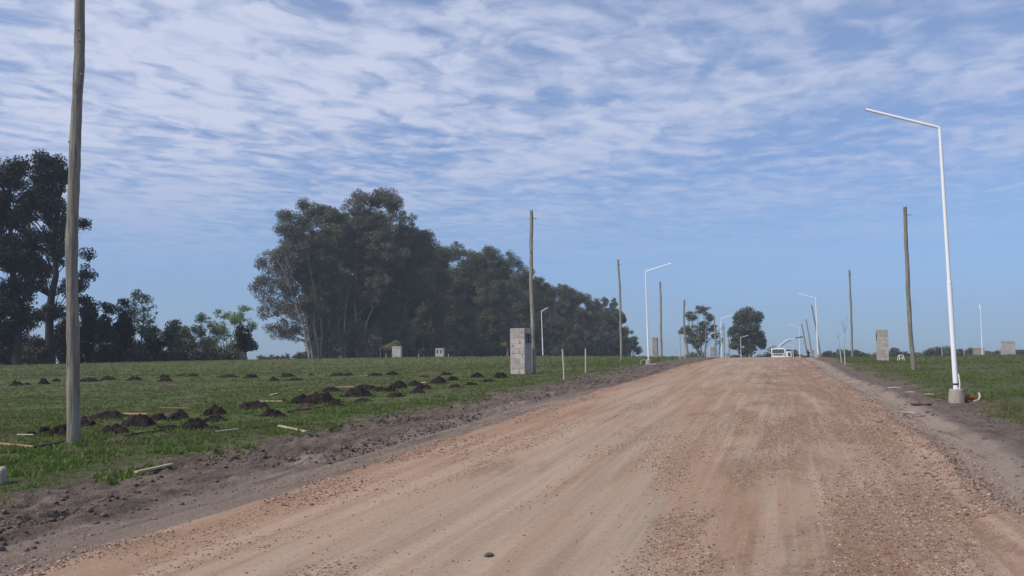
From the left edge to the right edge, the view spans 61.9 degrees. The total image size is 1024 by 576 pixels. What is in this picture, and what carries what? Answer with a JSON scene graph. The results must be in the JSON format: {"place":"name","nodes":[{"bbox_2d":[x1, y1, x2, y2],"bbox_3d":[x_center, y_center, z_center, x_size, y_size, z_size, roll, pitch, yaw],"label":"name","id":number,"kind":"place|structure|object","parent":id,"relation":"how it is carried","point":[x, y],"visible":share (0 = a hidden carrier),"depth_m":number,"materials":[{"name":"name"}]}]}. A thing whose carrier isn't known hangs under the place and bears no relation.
{"place":"outdoors","nodes":[
{"label":"outdoors","id":0,"kind":"place"},
{"bbox_2d":[0,356,687,509],"bbox_3d":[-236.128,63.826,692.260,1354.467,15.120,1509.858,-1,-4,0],"label":"field","id":1,"kind":"structure","parent":0,"point":[73,480],"depth_m":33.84,"materials":[{"name":"green plant"}]},
{"bbox_2d":[0,466,6,484],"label":"concrete block","id":2,"kind":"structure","parent":1,"relation":"on","point":[3,473],"depth_m":10.49,"materials":[{"name":"white concrete"}]},
{"bbox_2d":[0,318,32,364],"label":"bushy tree","id":3,"kind":"object","parent":1,"relation":"on","point":[6,358],"visible":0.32,"depth_m":114.75,"materials":[{"name":"green plant"}]},
{"bbox_2d":[0,154,47,364],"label":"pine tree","id":4,"kind":"object","parent":1,"relation":"on","point":[13,260],"visible":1,"depth_m":104.10,"materials":[{"name":"green plant"}]},
{"bbox_2d":[22,333,55,364],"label":"bushy tree","id":5,"kind":"object","parent":1,"relation":"on","point":[33,350],"visible":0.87,"depth_m":110.78,"materials":[{"name":"green plant"}]},
{"bbox_2d":[42,424,66,436],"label":"soil heap","id":6,"kind":"object","parent":1,"relation":"on","point":[59,429],"visible":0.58,"depth_m":16.19,"materials":[{"name":"brown soil"}]},
{"bbox_2d":[12,149,101,363],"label":"pine tree","id":7,"kind":"object","parent":1,"relation":"on","point":[50,171],"visible":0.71,"depth_m":112.27,"materials":[{"name":"green plant"}]},
{"bbox_2d":[54,319,84,363],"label":"bushy tree","id":8,"kind":"object","parent":1,"relation":"on","point":[60,345],"visible":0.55,"depth_m":116.74,"materials":[{"name":"green plant"}]},
{"bbox_2d":[65,0,84,443],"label":"wooden pole","id":9,"kind":"object","parent":1,"relation":"on","point":[73,431],"visible":0.98,"depth_m":15.03,"materials":[{"name":"brown wood"}]},
{"bbox_2d":[65,300,100,362],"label":"bushy tree","id":10,"kind":"object","parent":1,"relation":"on","point":[87,339],"visible":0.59,"depth_m":115.11,"materials":[{"name":"green plant"}]},
{"bbox_2d":[81,417,99,427],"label":"soil heap","id":11,"kind":"object","parent":1,"relation":"on","point":[85,422],"visible":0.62,"depth_m":18.24,"materials":[{"name":"brown soil"}]},
{"bbox_2d":[80,377,101,381],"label":"soil heap","id":12,"kind":"object","parent":1,"relation":"on","point":[88,379],"visible":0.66,"depth_m":47.05,"materials":[{"name":"brown soil"}]},
{"bbox_2d":[81,410,130,419],"bbox_3d":[-9.646,3.060,20.380,1.242,0.272,0.953,-1,-4,0],"label":"soil heap","id":13,"kind":"object","parent":1,"relation":"on","point":[106,415],"visible":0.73,"depth_m":20.18,"materials":[{"name":"brown soil"}]},
{"bbox_2d":[89,301,123,362],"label":"bushy tree","id":14,"kind":"object","parent":1,"relation":"on","point":[105,332],"visible":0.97,"depth_m":113.12,"materials":[{"name":"green plant"}]},
{"bbox_2d":[95,423,131,433],"bbox_3d":[-7.715,2.747,16.531,0.734,0.253,0.574,-1,-4,0],"label":"soil heap","id":15,"kind":"object","parent":1,"relation":"on","point":[115,428],"visible":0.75,"depth_m":16.45,"materials":[{"name":"brown soil"}]},
{"bbox_2d":[102,434,141,442],"bbox_3d":[-6.828,2.672,15.027,0.755,0.175,0.634,-1,-4,0],"label":"soil heap","id":16,"kind":"object","parent":1,"relation":"on","point":[116,438],"visible":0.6,"depth_m":14.91,"materials":[{"name":"brown soil"}]},
{"bbox_2d":[112,298,139,360],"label":"bushy tree","id":17,"kind":"object","parent":1,"relation":"on","point":[124,326],"visible":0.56,"depth_m":117.50,"materials":[{"name":"green plant"}]},
{"bbox_2d":[115,341,161,362],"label":"bushy tree","id":18,"kind":"object","parent":1,"relation":"on","point":[138,354],"visible":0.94,"depth_m":115.48,"materials":[{"name":"green plant"}]},
{"bbox_2d":[120,413,156,427],"bbox_3d":[-7.912,2.825,18.077,0.923,0.364,0.726,-1,-4,0],"label":"soil heap","id":19,"kind":"object","parent":1,"relation":"on","point":[141,420],"visible":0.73,"depth_m":17.88,"materials":[{"name":"brown soil"}]},
{"bbox_2d":[123,289,163,342],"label":"tree","id":20,"kind":"object","parent":1,"relation":"on","point":[135,295],"visible":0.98,"depth_m":118.62,"materials":[{"name":"green plant"}]},
{"bbox_2d":[141,325,167,361],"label":"bushy tree","id":21,"kind":"object","parent":1,"relation":"on","point":[157,346],"visible":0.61,"depth_m":119.40,"materials":[{"name":"green plant"}]},
{"bbox_2d":[150,413,166,420],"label":"soil heap","id":22,"kind":"object","parent":1,"relation":"on","point":[160,416],"visible":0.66,"depth_m":19.54,"materials":[{"name":"brown soil"}]},
{"bbox_2d":[159,319,186,360],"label":"bushy tree","id":23,"kind":"object","parent":1,"relation":"on","point":[173,336],"visible":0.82,"depth_m":121.44,"materials":[{"name":"green plant"}]},
{"bbox_2d":[163,409,188,420],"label":"soil heap","id":24,"kind":"object","parent":1,"relation":"on","point":[180,414],"visible":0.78,"depth_m":19.37,"materials":[{"name":"brown soil"}]},
{"bbox_2d":[181,325,197,350],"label":"bushy tree","id":25,"kind":"object","parent":1,"relation":"on","point":[184,328],"visible":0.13,"depth_m":133.30,"materials":[{"name":"green plant"}]},
{"bbox_2d":[173,338,209,360],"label":"bushy tree","id":26,"kind":"object","parent":1,"relation":"on","point":[187,355],"visible":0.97,"depth_m":117.23,"materials":[{"name":"green plant"}]},
{"bbox_2d":[176,417,210,429],"bbox_3d":[-6.356,2.734,17.046,0.786,0.294,0.555,-1,-4,0],"label":"soil heap","id":27,"kind":"object","parent":1,"relation":"on","point":[197,422],"visible":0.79,"depth_m":16.94,"materials":[{"name":"brown soil"}]},
{"bbox_2d":[187,312,220,359],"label":"deciduous tree","id":28,"kind":"object","parent":1,"relation":"on","point":[213,330],"visible":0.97,"depth_m":123.54,"materials":[{"name":"green plant"}]},
{"bbox_2d":[200,336,222,360],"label":"bushy tree","id":29,"kind":"object","parent":1,"relation":"on","point":[214,340],"visible":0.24,"depth_m":135.29,"materials":[{"name":"green plant"}]},
{"bbox_2d":[199,404,225,415],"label":"soil heap","id":30,"kind":"object","parent":1,"relation":"on","point":[214,409],"visible":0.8,"depth_m":20.42,"materials":[{"name":"brown soil"}]},
{"bbox_2d":[203,414,227,421],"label":"soil heap","id":31,"kind":"object","parent":1,"relation":"on","point":[216,417],"visible":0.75,"depth_m":18.61,"materials":[{"name":"brown soil"}]},
{"bbox_2d":[207,346,236,360],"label":"bushy tree","id":32,"kind":"object","parent":1,"relation":"on","point":[215,355],"visible":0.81,"depth_m":120.30,"materials":[{"name":"green plant"}]},
{"bbox_2d":[205,308,242,354],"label":"deciduous tree","id":33,"kind":"object","parent":1,"relation":"on","point":[233,319],"visible":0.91,"depth_m":125.80,"materials":[{"name":"green plant"}]},
{"bbox_2d":[222,340,247,359],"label":"bushy tree","id":34,"kind":"object","parent":1,"relation":"on","point":[233,344],"visible":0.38,"depth_m":135.95,"materials":[{"name":"green plant"}]},
{"bbox_2d":[229,305,257,359],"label":"deciduous tree","id":35,"kind":"object","parent":1,"relation":"on","point":[244,309],"visible":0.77,"depth_m":127.60,"materials":[{"name":"green plant"}]},
{"bbox_2d":[232,323,258,358],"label":"tree","id":36,"kind":"object","parent":1,"relation":"on","point":[246,342],"visible":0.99,"depth_m":121.31,"materials":[{"name":"green plant"}]},
{"bbox_2d":[235,400,269,409],"bbox_3d":[-6.863,3.147,22.738,1.064,0.287,0.818,-1,-4,0],"label":"soil heap","id":37,"kind":"object","parent":1,"relation":"on","point":[249,405],"visible":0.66,"depth_m":22.59,"materials":[{"name":"brown soil"}]},
{"bbox_2d":[258,407,281,416],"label":"soil heap","id":38,"kind":"object","parent":1,"relation":"on","point":[268,411],"visible":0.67,"depth_m":19.53,"materials":[{"name":"brown soil"}]},
{"bbox_2d":[247,215,313,358],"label":"eucalyptus tree","id":39,"kind":"object","parent":1,"relation":"on","point":[284,286],"visible":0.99,"depth_m":197.95,"materials":[{"name":"green plant"}]},
{"bbox_2d":[287,394,306,403],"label":"soil heap","id":40,"kind":"object","parent":1,"relation":"on","point":[298,398],"visible":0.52,"depth_m":24.55,"materials":[{"name":"brown soil"}]},
{"bbox_2d":[291,351,308,358],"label":"bush","id":41,"kind":"object","parent":1,"relation":"on","point":[299,355],"visible":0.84,"depth_m":184.30,"materials":[{"name":"green plant"}]},
{"bbox_2d":[275,197,334,358],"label":"eucalyptus tree","id":42,"kind":"object","parent":1,"relation":"on","point":[315,255],"visible":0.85,"depth_m":200.05,"materials":[{"name":"green plant"}]},
{"bbox_2d":[291,403,319,409],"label":"soil heap","id":43,"kind":"object","parent":1,"relation":"on","point":[304,406],"visible":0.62,"depth_m":21.50,"materials":[{"name":"brown soil"}]},
{"bbox_2d":[300,265,334,351],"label":"eucalyptus tree","id":44,"kind":"object","parent":1,"relation":"on","point":[309,326],"visible":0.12,"depth_m":209.64,"materials":[{"name":"green plant"}]},
{"bbox_2d":[295,392,344,404],"bbox_3d":[-5.478,3.186,24.477,1.507,0.427,1.098,-1,-4,0],"label":"soil heap","id":45,"kind":"object","parent":1,"relation":"on","point":[315,398],"visible":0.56,"depth_m":24.24,"materials":[{"name":"brown soil"}]},
{"bbox_2d":[301,201,354,358],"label":"eucalyptus tree","id":46,"kind":"object","parent":1,"relation":"on","point":[338,277],"visible":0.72,"depth_m":202.52,"materials":[{"name":"green plant"}]},
{"bbox_2d":[319,387,343,391],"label":"soil heap","id":47,"kind":"object","parent":1,"relation":"on","point":[332,389],"visible":0.69,"depth_m":30.38,"materials":[{"name":"brown soil"}]},
{"bbox_2d":[317,217,369,357],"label":"eucalyptus tree","id":48,"kind":"object","parent":1,"relation":"on","point":[352,275],"visible":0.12,"depth_m":217.26,"materials":[{"name":"green plant"}]},
{"bbox_2d":[343,278,349,357],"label":"bare tree","id":49,"kind":"object","parent":1,"relation":"on","point":[345,316],"visible":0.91,"depth_m":203.43,"materials":[{"name":"brown plant"}]},
{"bbox_2d":[339,386,375,396],"bbox_3d":[-4.931,3.341,27.331,1.225,0.407,0.927,-1,-4,0],"label":"soil heap","id":50,"kind":"object","parent":1,"relation":"on","point":[358,391],"visible":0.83,"depth_m":27.17,"materials":[{"name":"brown soil"}]},
{"bbox_2d":[350,384,375,389],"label":"soil heap","id":51,"kind":"object","parent":1,"relation":"on","point":[366,386],"visible":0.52,"depth_m":31.52,"materials":[{"name":"brown soil"}]},
{"bbox_2d":[349,223,385,351],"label":"eucalyptus tree","id":52,"kind":"object","parent":1,"relation":"on","point":[366,312],"visible":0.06,"depth_m":224.50,"materials":[{"name":"green plant"}]},
{"bbox_2d":[338,187,411,357],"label":"eucalyptus tree","id":53,"kind":"object","parent":1,"relation":"on","point":[378,249],"visible":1,"depth_m":206.30,"materials":[{"name":"green plant"}]},
{"bbox_2d":[369,222,400,356],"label":"eucalyptus tree","id":54,"kind":"object","parent":1,"relation":"on","point":[387,226],"visible":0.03,"depth_m":229.77,"materials":[{"name":"green plant"}]},
{"bbox_2d":[379,340,402,351],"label":"bush","id":55,"kind":"object","parent":1,"relation":"on","point":[396,343],"visible":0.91,"depth_m":191.51,"materials":[{"name":"green plant"}]},
{"bbox_2d":[392,346,401,356],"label":"block pillar","id":56,"kind":"structure","parent":1,"relation":"on","point":[396,351],"depth_m":187.52,"materials":[{"name":"concrete"}]},
{"bbox_2d":[391,380,407,388],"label":"soil heap","id":57,"kind":"object","parent":1,"relation":"on","point":[400,384],"visible":0.64,"depth_m":31.63,"materials":[{"name":"brown soil"}]},
{"bbox_2d":[387,225,416,339],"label":"eucalyptus tree","id":58,"kind":"object","parent":1,"relation":"on","point":[408,305],"visible":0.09,"depth_m":237.08,"materials":[{"name":"green plant"}]},
{"bbox_2d":[369,210,441,357],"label":"eucalyptus tree","id":59,"kind":"object","parent":1,"relation":"on","point":[391,316],"visible":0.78,"depth_m":211.84,"materials":[{"name":"green plant"}]},
{"bbox_2d":[407,246,436,356],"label":"eucalyptus tree","id":60,"kind":"object","parent":1,"relation":"on","point":[418,302],"visible":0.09,"depth_m":242.57,"materials":[{"name":"green plant"}]},
{"bbox_2d":[408,239,457,356],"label":"eucalyptus tree","id":61,"kind":"object","parent":1,"relation":"on","point":[435,313],"visible":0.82,"depth_m":221.45,"materials":[{"name":"green plant"}]},
{"bbox_2d":[429,376,449,383],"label":"soil heap","id":62,"kind":"object","parent":1,"relation":"on","point":[439,379],"visible":0.9,"depth_m":34.40,"materials":[{"name":"brown soil"}]},
{"bbox_2d":[435,348,444,356],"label":"block pillar","id":63,"kind":"structure","parent":1,"relation":"on","point":[439,352],"depth_m":188.50,"materials":[{"name":"concrete"}]},
{"bbox_2d":[435,240,483,356],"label":"eucalyptus tree","id":64,"kind":"object","parent":1,"relation":"on","point":[461,311],"visible":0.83,"depth_m":231.60,"materials":[{"name":"green plant"}]},
{"bbox_2d":[453,271,480,356],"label":"eucalyptus tree","id":65,"kind":"object","parent":1,"relation":"on","point":[469,300],"visible":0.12,"depth_m":259.63,"materials":[{"name":"green plant"}]},
{"bbox_2d":[470,271,491,356],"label":"eucalyptus tree","id":66,"kind":"object","parent":1,"relation":"on","point":[474,292],"visible":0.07,"depth_m":265.24,"materials":[{"name":"green plant"}]},
{"bbox_2d":[471,244,527,356],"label":"eucalyptus tree","id":67,"kind":"object","parent":1,"relation":"on","point":[492,325],"visible":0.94,"depth_m":244.06,"materials":[{"name":"green plant"}]},
{"bbox_2d":[487,275,516,352],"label":"eucalyptus tree","id":68,"kind":"object","parent":1,"relation":"on","point":[506,303],"visible":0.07,"depth_m":272.24,"materials":[{"name":"green plant"}]},
{"bbox_2d":[510,328,531,374],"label":"block pillar","id":69,"kind":"structure","parent":1,"relation":"on","point":[520,351],"depth_m":42.92,"materials":[{"name":"concrete"}]},
{"bbox_2d":[508,284,535,340],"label":"eucalyptus tree","id":70,"kind":"object","parent":1,"relation":"on","point":[522,287],"visible":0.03,"depth_m":280.70,"materials":[{"name":"green plant"}]},
{"bbox_2d":[510,268,554,355],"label":"eucalyptus tree","id":71,"kind":"object","parent":1,"relation":"on","point":[544,327],"visible":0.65,"depth_m":261.18,"materials":[{"name":"green plant"}]},
{"bbox_2d":[529,210,536,372],"bbox_3d":[1.117,0.271,44.582,0.437,8.721,0.254,-2,-5,22],"label":"wooden pole","id":72,"kind":"object","parent":1,"relation":"on","point":[531,218],"visible":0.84,"depth_m":44.55,"materials":[{"name":"brown wood"}]},
{"bbox_2d":[534,283,585,355],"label":"eucalyptus tree","id":73,"kind":"object","parent":1,"relation":"on","point":[562,293],"visible":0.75,"depth_m":277.00,"materials":[{"name":"green plant"}]},
{"bbox_2d":[564,291,613,355],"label":"eucalyptus tree","id":74,"kind":"object","parent":1,"relation":"on","point":[594,341],"visible":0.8,"depth_m":290.56,"materials":[{"name":"green plant"}]},
{"bbox_2d":[594,296,633,355],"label":"eucalyptus tree","id":75,"kind":"object","parent":1,"relation":"on","point":[611,327],"visible":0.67,"depth_m":303.21,"materials":[{"name":"green plant"}]},
{"bbox_2d":[617,259,622,360],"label":"wooden pole","id":76,"kind":"object","parent":1,"relation":"on","point":[620,319],"visible":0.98,"depth_m":70.99,"materials":[{"name":"brown wood"}]},
{"bbox_2d":[625,335,642,355],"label":"eucalyptus tree","id":77,"kind":"object","parent":1,"relation":"on","point":[631,346],"visible":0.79,"depth_m":316.47,"materials":[{"name":"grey plant"}]},
{"bbox_2d":[652,337,657,356],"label":"block pillar","id":78,"kind":"structure","parent":1,"relation":"on","point":[655,345],"depth_m":94.79,"materials":[{"name":"grey concrete"}]},
{"bbox_2d":[659,282,662,356],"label":"wooden pole","id":79,"kind":"object","parent":1,"relation":"on","point":[661,348],"visible":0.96,"depth_m":96.85,"materials":[{"name":"brown wood"}]},
{"bbox_2d":[683,300,689,356],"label":"wooden pole","id":80,"kind":"object","parent":1,"relation":"on","point":[685,338],"visible":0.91,"depth_m":123.78,"materials":[{"name":"brown wood"}]},
{"bbox_2d":[678,305,718,356],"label":"eucalyptus tree","id":81,"kind":"object","parent":1,"relation":"on","point":[696,343],"visible":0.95,"depth_m":261.10,"materials":[{"name":"green plant"}]},
{"bbox_2d":[727,306,766,356],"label":"eucalyptus tree","id":82,"kind":"object","parent":1,"relation":"on","point":[743,325],"visible":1,"depth_m":273.34,"materials":[{"name":"green plant"}]},
{"bbox_2d":[0,355,696,376],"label":"grass","id":83,"kind":"structure","parent":0,"point":[347,369],"depth_m":70.72,"materials":[{"name":"green plant"}]},
{"bbox_2d":[0,357,721,575],"bbox_3d":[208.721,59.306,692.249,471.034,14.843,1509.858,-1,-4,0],"label":"verge","id":84,"kind":"structure","parent":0,"point":[172,492],"depth_m":10.90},
{"bbox_2d":[134,463,173,473],"bbox_3d":[-4.903,2.471,11.700,0.061,0.034,0.831,-1,-4,11],"label":"timber plank","id":85,"kind":"object","parent":84,"relation":"on","point":[152,468],"visible":1,"depth_m":11.65,"materials":[{"name":"brown wood"}]},
{"bbox_2d":[0,363,669,553],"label":"clods","id":86,"kind":"object","parent":84,"relation":"on","point":[90,509],"visible":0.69,"depth_m":12.80,"materials":[{"name":"soil"}]},
{"bbox_2d":[0,362,705,575],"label":"rubble","id":87,"kind":"object","parent":84,"relation":"on","point":[109,544],"visible":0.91,"depth_m":10.56,"materials":[{"name":"gravel"}]},
{"bbox_2d":[645,263,671,363],"bbox_3d":[9.646,1.722,56.236,1.857,6.725,0.399,-3,-5,23],"label":"street lamp","id":88,"kind":"object","parent":84,"relation":"on","point":[648,361],"visible":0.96,"depth_m":56.41,"materials":[{"name":"white metal"}]},
{"bbox_2d":[0,0,1023,363],"label":"sky","id":89,"kind":"structure","parent":0,"point":[734,145],"materials":[{"name":"blue"}]},
{"bbox_2d":[18,357,1023,575],"bbox_3d":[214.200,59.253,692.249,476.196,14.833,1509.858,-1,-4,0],"label":"road","id":90,"kind":"structure","parent":0,"point":[549,545],"depth_m":8.51,"materials":[{"name":"gravel"}]},
{"bbox_2d":[770,336,803,356],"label":"crane truck","id":91,"kind":"object","parent":90,"relation":"on","point":[778,352],"visible":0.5,"depth_m":142.57,"materials":[{"name":"white metal"}]},
{"bbox_2d":[805,357,1023,517],"bbox_3d":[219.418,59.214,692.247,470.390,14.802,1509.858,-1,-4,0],"label":"verge","id":92,"kind":"structure","parent":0,"point":[1005,465],"depth_m":14.90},
{"bbox_2d":[798,293,819,357],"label":"street lamp","id":93,"kind":"object","parent":92,"relation":"on","point":[818,355],"visible":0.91,"depth_m":86.90,"materials":[{"name":"white metal"}]},
{"bbox_2d":[789,358,1023,522],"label":"rubble","id":94,"kind":"object","parent":92,"relation":"on","point":[991,499],"visible":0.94,"depth_m":10.32,"materials":[{"name":"gravel"}]},
{"bbox_2d":[865,108,964,402],"bbox_3d":[9.596,-0.819,20.391,1.876,7.234,0.347,-2,-5,21],"label":"street lamp","id":95,"kind":"object","parent":92,"relation":"on","point":[956,394],"visible":0.94,"depth_m":20.03,"materials":[{"name":"white metal"}]},
{"bbox_2d":[826,355,1023,425],"bbox_3d":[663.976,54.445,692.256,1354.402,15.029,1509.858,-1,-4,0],"label":"field","id":96,"kind":"structure","parent":0,"point":[966,385],"depth_m":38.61,"materials":[{"name":"green plant"}]},
{"bbox_2d":[848,270,853,356],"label":"wooden pole","id":97,"kind":"object","parent":96,"relation":"on","point":[851,330],"visible":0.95,"depth_m":83.95,"materials":[{"name":"brown wood"}]},
{"bbox_2d":[876,330,888,360],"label":"block pillar","id":98,"kind":"structure","parent":96,"relation":"on","point":[882,348],"depth_m":61.86,"materials":[{"name":"concrete"}]},
{"bbox_2d":[889,347,901,355],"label":"hedge tree","id":99,"kind":"object","parent":96,"relation":"on","point":[894,351],"visible":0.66,"depth_m":328.07,"materials":[{"name":"green plant"}]},
{"bbox_2d":[903,207,915,369],"bbox_3d":[20.820,0.101,44.576,0.450,8.757,0.254,-2,-5,20],"label":"wooden pole","id":100,"kind":"object","parent":96,"relation":"on","point":[909,323],"visible":0.97,"depth_m":44.54,"materials":[{"name":"brown wood"}]},
{"bbox_2d":[824,354,1023,363],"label":"grass","id":101,"kind":"structure","parent":96,"relation":"on","point":[850,358],"depth_m":66.08,"materials":[{"name":"green plant"}]},
{"bbox_2d":[922,347,935,355],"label":"hedge tree","id":102,"kind":"object","parent":96,"relation":"on","point":[929,352],"visible":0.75,"depth_m":328.19,"materials":[{"name":"green plant"}]},
{"bbox_2d":[933,346,946,355],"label":"hedge tree","id":103,"kind":"object","parent":96,"relation":"on","point":[939,351],"visible":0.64,"depth_m":327.57,"materials":[{"name":"green plant"}]},
{"bbox_2d":[940,345,960,355],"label":"hedge tree","id":104,"kind":"object","parent":96,"relation":"on","point":[947,349],"visible":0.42,"depth_m":327.33,"materials":[{"name":"green plant"}]},
{"bbox_2d":[973,348,984,354],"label":"block pillar","id":105,"kind":"structure","parent":96,"relation":"on","point":[977,351],"depth_m":111.67,"materials":[{"name":"grey concrete"}]},
{"bbox_2d":[1001,341,1015,354],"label":"block pillar","id":106,"kind":"structure","parent":96,"relation":"on","point":[1007,347],"depth_m":111.70,"materials":[{"name":"concrete"}]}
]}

